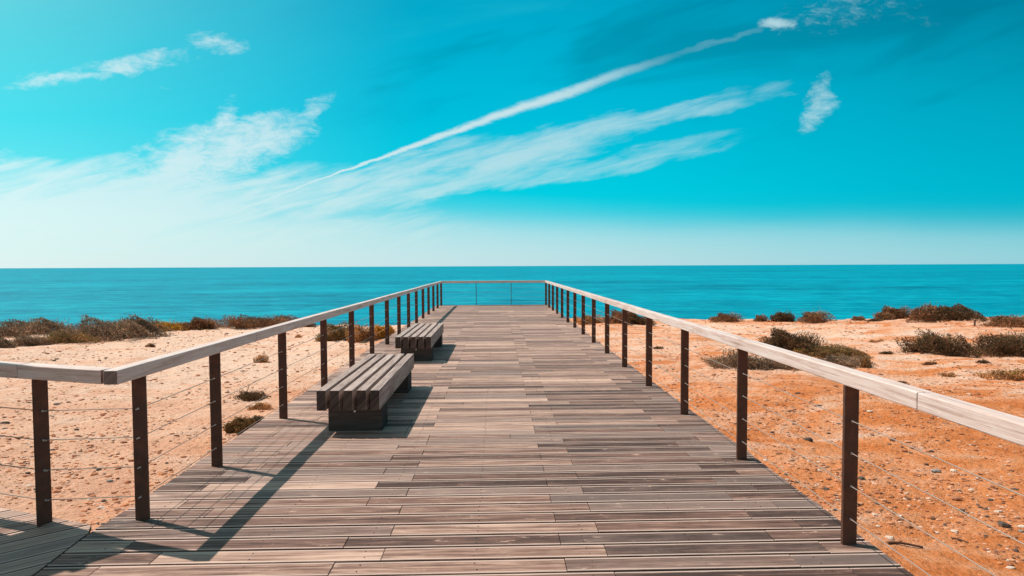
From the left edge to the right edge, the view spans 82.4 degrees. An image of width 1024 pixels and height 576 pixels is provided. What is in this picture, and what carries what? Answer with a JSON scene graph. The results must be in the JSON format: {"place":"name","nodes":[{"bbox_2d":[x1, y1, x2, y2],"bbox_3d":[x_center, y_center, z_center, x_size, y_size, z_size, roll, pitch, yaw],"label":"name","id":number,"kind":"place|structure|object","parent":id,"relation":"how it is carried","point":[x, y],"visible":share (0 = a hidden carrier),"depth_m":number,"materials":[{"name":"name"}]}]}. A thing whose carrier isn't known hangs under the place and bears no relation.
{"place":"outdoors","nodes":[
{"label":"outdoors","id":0,"kind":"place"},
{"bbox_2d":[0,317,1023,575],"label":"ground","id":1,"kind":"structure","parent":0,"point":[934,559],"depth_m":10.12,"materials":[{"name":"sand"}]},
{"bbox_2d":[0,337,18,347],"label":"shrub","id":2,"kind":"object","parent":1,"relation":"on","point":[5,343],"visible":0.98,"depth_m":19.82,"materials":[{"name":"brown plant"}]},
{"bbox_2d":[9,333,57,345],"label":"shrub","id":3,"kind":"object","parent":1,"relation":"on","point":[20,340],"visible":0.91,"depth_m":20.41,"materials":[{"name":"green plant"}]},
{"bbox_2d":[0,316,76,337],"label":"shrub","id":4,"kind":"object","parent":1,"relation":"on","point":[13,327],"visible":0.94,"depth_m":22.54,"materials":[{"name":"brown plant"}]},
{"bbox_2d":[0,508,91,575],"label":"side deck","id":5,"kind":"structure","parent":1,"relation":"on","point":[28,547],"depth_m":3.55,"materials":[{"name":"grey wood"}]},
{"bbox_2d":[0,361,134,527],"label":"railing","id":6,"kind":"object","parent":5,"relation":"on","point":[40,375],"visible":0.91,"depth_m":3.74,"materials":[{"name":"brown paint"}]},
{"bbox_2d":[34,329,101,343],"bbox_3d":[-15.927,1.753,20.973,2.751,0.531,1.141,0,2,-1],"label":"shrub","id":7,"kind":"object","parent":1,"relation":"on","point":[64,337],"visible":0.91,"depth_m":20.82,"materials":[{"name":"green plant"}]},
{"bbox_2d":[52,313,176,342],"bbox_3d":[-15.068,1.478,22.544,4.269,1.093,2.774,0,2,10],"label":"shrub","id":8,"kind":"object","parent":1,"relation":"on","point":[128,329],"visible":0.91,"depth_m":22.09,"materials":[{"name":"green plant"}]},
{"bbox_2d":[145,343,155,346],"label":"dry tuft","id":9,"kind":"object","parent":1,"relation":"on","point":[150,345],"visible":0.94,"depth_m":19.82,"materials":[{"name":"brown plant"}]},
{"bbox_2d":[148,319,187,331],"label":"shrub","id":10,"kind":"object","parent":1,"relation":"on","point":[172,327],"visible":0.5,"depth_m":25.13,"materials":[{"name":"yellow plant"}]},
{"bbox_2d":[179,315,216,330],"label":"shrub","id":11,"kind":"object","parent":1,"relation":"on","point":[197,323],"visible":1,"depth_m":25.10,"materials":[{"name":"brown plant"}]},
{"bbox_2d":[222,414,256,434],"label":"shrub","id":12,"kind":"object","parent":1,"relation":"on","point":[238,424],"visible":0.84,"depth_m":9.15,"materials":[{"name":"green plant"}]},
{"bbox_2d":[230,389,270,401],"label":"shrub","id":13,"kind":"object","parent":1,"relation":"on","point":[247,396],"visible":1,"depth_m":11.49,"materials":[{"name":"green plant"}]},
{"bbox_2d":[204,313,302,329],"bbox_3d":[-11.582,1.649,26.823,4.887,1.166,2.843,0,2,-1],"label":"shrub","id":14,"kind":"object","parent":1,"relation":"on","point":[243,322],"visible":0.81,"depth_m":26.38,"materials":[{"name":"brown plant"}]},
{"bbox_2d":[252,415,263,423],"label":"shrub","id":15,"kind":"object","parent":1,"relation":"on","point":[255,418],"visible":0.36,"depth_m":9.63,"materials":[{"name":"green plant"}]},
{"bbox_2d":[246,401,273,409],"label":"shrub","id":16,"kind":"object","parent":1,"relation":"on","point":[262,406],"visible":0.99,"depth_m":10.60,"materials":[{"name":"brown plant"}]},
{"bbox_2d":[253,354,268,362],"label":"shrub","id":17,"kind":"object","parent":1,"relation":"on","point":[260,357],"visible":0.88,"depth_m":16.73,"materials":[{"name":"brown plant"}]},
{"bbox_2d":[303,323,317,327],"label":"shrub","id":18,"kind":"object","parent":1,"relation":"on","point":[311,325],"visible":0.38,"depth_m":26.47,"materials":[{"name":"brown plant"}]},
{"bbox_2d":[315,320,348,341],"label":"shrub","id":19,"kind":"object","parent":1,"relation":"on","point":[338,334],"visible":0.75,"depth_m":20.54,"materials":[{"name":"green plant"}]},
{"bbox_2d":[345,321,377,342],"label":"shrub","id":20,"kind":"object","parent":1,"relation":"on","point":[363,335],"visible":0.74,"depth_m":19.81,"materials":[{"name":"brown plant"}]},
{"bbox_2d":[374,322,394,338],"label":"shrub","id":21,"kind":"object","parent":1,"relation":"on","point":[379,328],"visible":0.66,"depth_m":20.36,"materials":[{"name":"brown plant"}]},
{"bbox_2d":[34,305,913,575],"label":"boardwalk","id":22,"kind":"structure","parent":1,"relation":"on","point":[526,440],"depth_m":4.27,"materials":[{"name":"brown wood"}]},
{"bbox_2d":[103,281,441,519],"bbox_3d":[-2.692,0.631,14.028,0.088,1.065,20.998,0,2,-1],"label":"railing","id":23,"kind":"object","parent":22,"relation":"on","point":[136,373],"visible":0.97,"depth_m":4.84,"materials":[{"name":"brown paint"}]},
{"bbox_2d":[316,354,413,430],"bbox_3d":[-1.634,1.175,6.919,0.612,0.440,2.406,0,2,-1],"label":"bench","id":24,"kind":"object","parent":22,"relation":"on","point":[356,396],"visible":1,"depth_m":5.88,"materials":[{"name":"grey wood"}]},
{"bbox_2d":[395,323,443,360],"bbox_3d":[-1.728,1.013,11.236,0.612,0.440,2.405,0,2,-1],"label":"bench","id":25,"kind":"object","parent":22,"relation":"on","point":[421,341],"visible":0.92,"depth_m":10.20,"materials":[{"name":"grey wood"}]},
{"bbox_2d":[442,280,546,304],"bbox_3d":[-0.768,0.226,24.562,4.488,1.063,0.088,0,2,-1],"label":"railing","id":26,"kind":"object","parent":22,"relation":"on","point":[537,281],"visible":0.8,"depth_m":24.52,"materials":[{"name":"brown paint"}]},
{"bbox_2d":[545,281,1023,575],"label":"railing","id":27,"kind":"object","parent":22,"relation":"on","point":[1003,425],"visible":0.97,"depth_m":3.45,"materials":[{"name":"brown paint"}]},
{"bbox_2d":[576,314,610,324],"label":"shrub","id":28,"kind":"object","parent":1,"relation":"on","point":[588,318],"visible":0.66,"depth_m":26.51,"materials":[{"name":"brown plant"}]},
{"bbox_2d":[603,308,637,324],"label":"shrub","id":29,"kind":"object","parent":1,"relation":"on","point":[616,315],"visible":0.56,"depth_m":26.38,"materials":[{"name":"brown plant"}]},
{"bbox_2d":[628,314,655,324],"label":"shrub","id":30,"kind":"object","parent":1,"relation":"on","point":[639,320],"visible":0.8,"depth_m":26.40,"materials":[{"name":"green plant"}]},
{"bbox_2d":[706,311,745,322],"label":"shrub","id":31,"kind":"object","parent":1,"relation":"on","point":[721,317],"visible":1,"depth_m":27.57,"materials":[{"name":"brown plant"}]},
{"bbox_2d":[699,347,796,370],"bbox_3d":[6.197,1.809,14.719,2.877,0.572,1.074,0,2,-1],"label":"shrub","id":32,"kind":"object","parent":1,"relation":"on","point":[730,361],"visible":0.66,"depth_m":14.57,"materials":[{"name":"brown plant"}]},
{"bbox_2d":[753,313,769,321],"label":"shrub","id":33,"kind":"object","parent":1,"relation":"on","point":[762,317],"visible":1,"depth_m":27.42,"materials":[{"name":"brown plant"}]},
{"bbox_2d":[769,310,795,321],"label":"shrub","id":34,"kind":"object","parent":1,"relation":"on","point":[780,316],"visible":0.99,"depth_m":27.45,"materials":[{"name":"brown plant"}]},
{"bbox_2d":[757,327,827,356],"bbox_3d":[8.485,1.573,17.526,1.991,0.903,1.500,0,2,-1],"label":"shrub","id":35,"kind":"object","parent":1,"relation":"on","point":[783,339],"visible":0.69,"depth_m":17.48,"materials":[{"name":"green plant"}]},
{"bbox_2d":[802,437,812,441],"bbox_3d":[4.433,2.263,8.760,0.135,0.068,0.115,-1,2,-20],"label":"stone","id":36,"kind":"object","parent":1,"relation":"on","point":[809,439],"visible":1,"depth_m":8.72,"materials":[{"name":"grey stone"}]},
{"bbox_2d":[793,309,836,323],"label":"shrub","id":37,"kind":"object","parent":1,"relation":"on","point":[806,317],"visible":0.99,"depth_m":27.26,"materials":[{"name":"brown plant"}]},
{"bbox_2d":[792,341,874,358],"bbox_3d":[9.272,1.804,16.930,2.138,0.464,1.227,0,2,-1],"label":"shrub","id":38,"kind":"object","parent":1,"relation":"on","point":[821,351],"visible":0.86,"depth_m":16.72,"materials":[{"name":"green plant"}]},
{"bbox_2d":[815,353,879,367],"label":"shrub","id":39,"kind":"object","parent":1,"relation":"on","point":[845,361],"visible":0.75,"depth_m":15.63,"materials":[{"name":"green plant"}]},
{"bbox_2d":[850,316,865,320],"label":"shrub","id":40,"kind":"object","parent":1,"relation":"on","point":[855,318],"visible":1,"depth_m":27.47,"materials":[{"name":"brown plant"}]},
{"bbox_2d":[859,355,871,367],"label":"shrub","id":41,"kind":"object","parent":1,"relation":"on","point":[865,362],"visible":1,"depth_m":15.34,"materials":[{"name":"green plant"}]},
{"bbox_2d":[864,318,886,321],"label":"shrub","id":42,"kind":"object","parent":1,"relation":"on","point":[877,319],"visible":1,"depth_m":26.93,"materials":[{"name":"brown plant"}]},
{"bbox_2d":[869,338,885,342],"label":"dry tuft","id":43,"kind":"object","parent":1,"relation":"on","point":[874,341],"visible":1,"depth_m":20.94,"materials":[{"name":"brown plant"}]},
{"bbox_2d":[878,351,895,354],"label":"dry tuft","id":44,"kind":"object","parent":1,"relation":"on","point":[888,352],"visible":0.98,"depth_m":17.32,"materials":[{"name":"brown plant"}]},
{"bbox_2d":[871,305,912,319],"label":"shrub","id":45,"kind":"object","parent":1,"relation":"on","point":[889,313],"visible":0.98,"depth_m":27.08,"materials":[{"name":"brown plant"}]},
{"bbox_2d":[887,541,922,547],"bbox_3d":[3.792,2.474,5.650,0.318,0.050,0.041,0,2,6],"label":"stick","id":46,"kind":"object","parent":1,"relation":"on","point":[899,542],"visible":1,"depth_m":5.65,"materials":[{"name":"brown wood"}]},
{"bbox_2d":[905,301,944,322],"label":"shrub","id":47,"kind":"object","parent":1,"relation":"on","point":[916,314],"visible":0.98,"depth_m":25.87,"materials":[{"name":"brown plant"}]},
{"bbox_2d":[922,360,938,364],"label":"dry tuft","id":48,"kind":"object","parent":1,"relation":"on","point":[930,363],"visible":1,"depth_m":15.56,"materials":[{"name":"brown plant"}]},
{"bbox_2d":[893,328,980,357],"bbox_3d":[12.717,1.633,17.340,2.560,0.924,1.443,0,2,-1],"label":"shrub","id":49,"kind":"object","parent":1,"relation":"on","point":[928,343],"visible":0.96,"depth_m":17.18,"materials":[{"name":"green plant"}]},
{"bbox_2d":[937,372,956,376],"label":"dry tuft","id":50,"kind":"object","parent":1,"relation":"on","point":[947,374],"visible":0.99,"depth_m":14.27,"materials":[{"name":"brown plant"}]},
{"bbox_2d":[951,496,961,500],"bbox_3d":[5.183,2.458,6.831,0.101,0.047,0.072,0,2,12],"label":"stone","id":51,"kind":"object","parent":1,"relation":"on","point":[956,498],"visible":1,"depth_m":6.81,"materials":[{"name":"beige stone"}]},
{"bbox_2d":[926,303,987,321],"bbox_3d":[19.558,1.046,25.882,2.659,0.873,1.637,0,2,-1],"label":"shrub","id":52,"kind":"object","parent":1,"relation":"on","point":[955,312],"visible":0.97,"depth_m":25.65,"materials":[{"name":"brown plant"}]},
{"bbox_2d":[975,358,990,363],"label":"dry tuft","id":53,"kind":"object","parent":1,"relation":"on","point":[982,361],"visible":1,"depth_m":15.40,"materials":[{"name":"brown plant"}]},
{"bbox_2d":[966,328,1023,356],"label":"shrub","id":54,"kind":"object","parent":1,"relation":"on","point":[1012,345],"visible":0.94,"depth_m":17.41,"materials":[{"name":"green plant"}]},
{"bbox_2d":[972,368,1023,380],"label":"shrub","id":55,"kind":"object","parent":1,"relation":"on","point":[1016,375],"visible":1,"depth_m":13.77,"materials":[{"name":"brown plant"}]},
{"bbox_2d":[976,314,1023,327],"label":"shrub","id":56,"kind":"object","parent":1,"relation":"on","point":[1004,321],"visible":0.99,"depth_m":23.68,"materials":[{"name":"brown plant"}]},
{"bbox_2d":[998,521,1011,527],"bbox_3d":[5.146,2.473,6.102,0.118,0.061,0.112,1,3,34],"label":"stone","id":57,"kind":"object","parent":1,"relation":"on","point":[1003,524],"visible":1,"depth_m":6.08,"materials":[{"name":"grey stone"}]},
{"bbox_2d":[0,264,1023,328],"bbox_3d":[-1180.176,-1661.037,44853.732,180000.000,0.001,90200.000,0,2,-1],"label":"sea","id":58,"kind":"structure","parent":0,"point":[703,292],"depth_m":633.14,"materials":[{"name":"blue liquid"}]},
{"bbox_2d":[0,0,1023,267],"label":"sky","id":59,"kind":"structure","parent":0,"point":[134,133],"materials":[{"name":"blue"}]}
]}

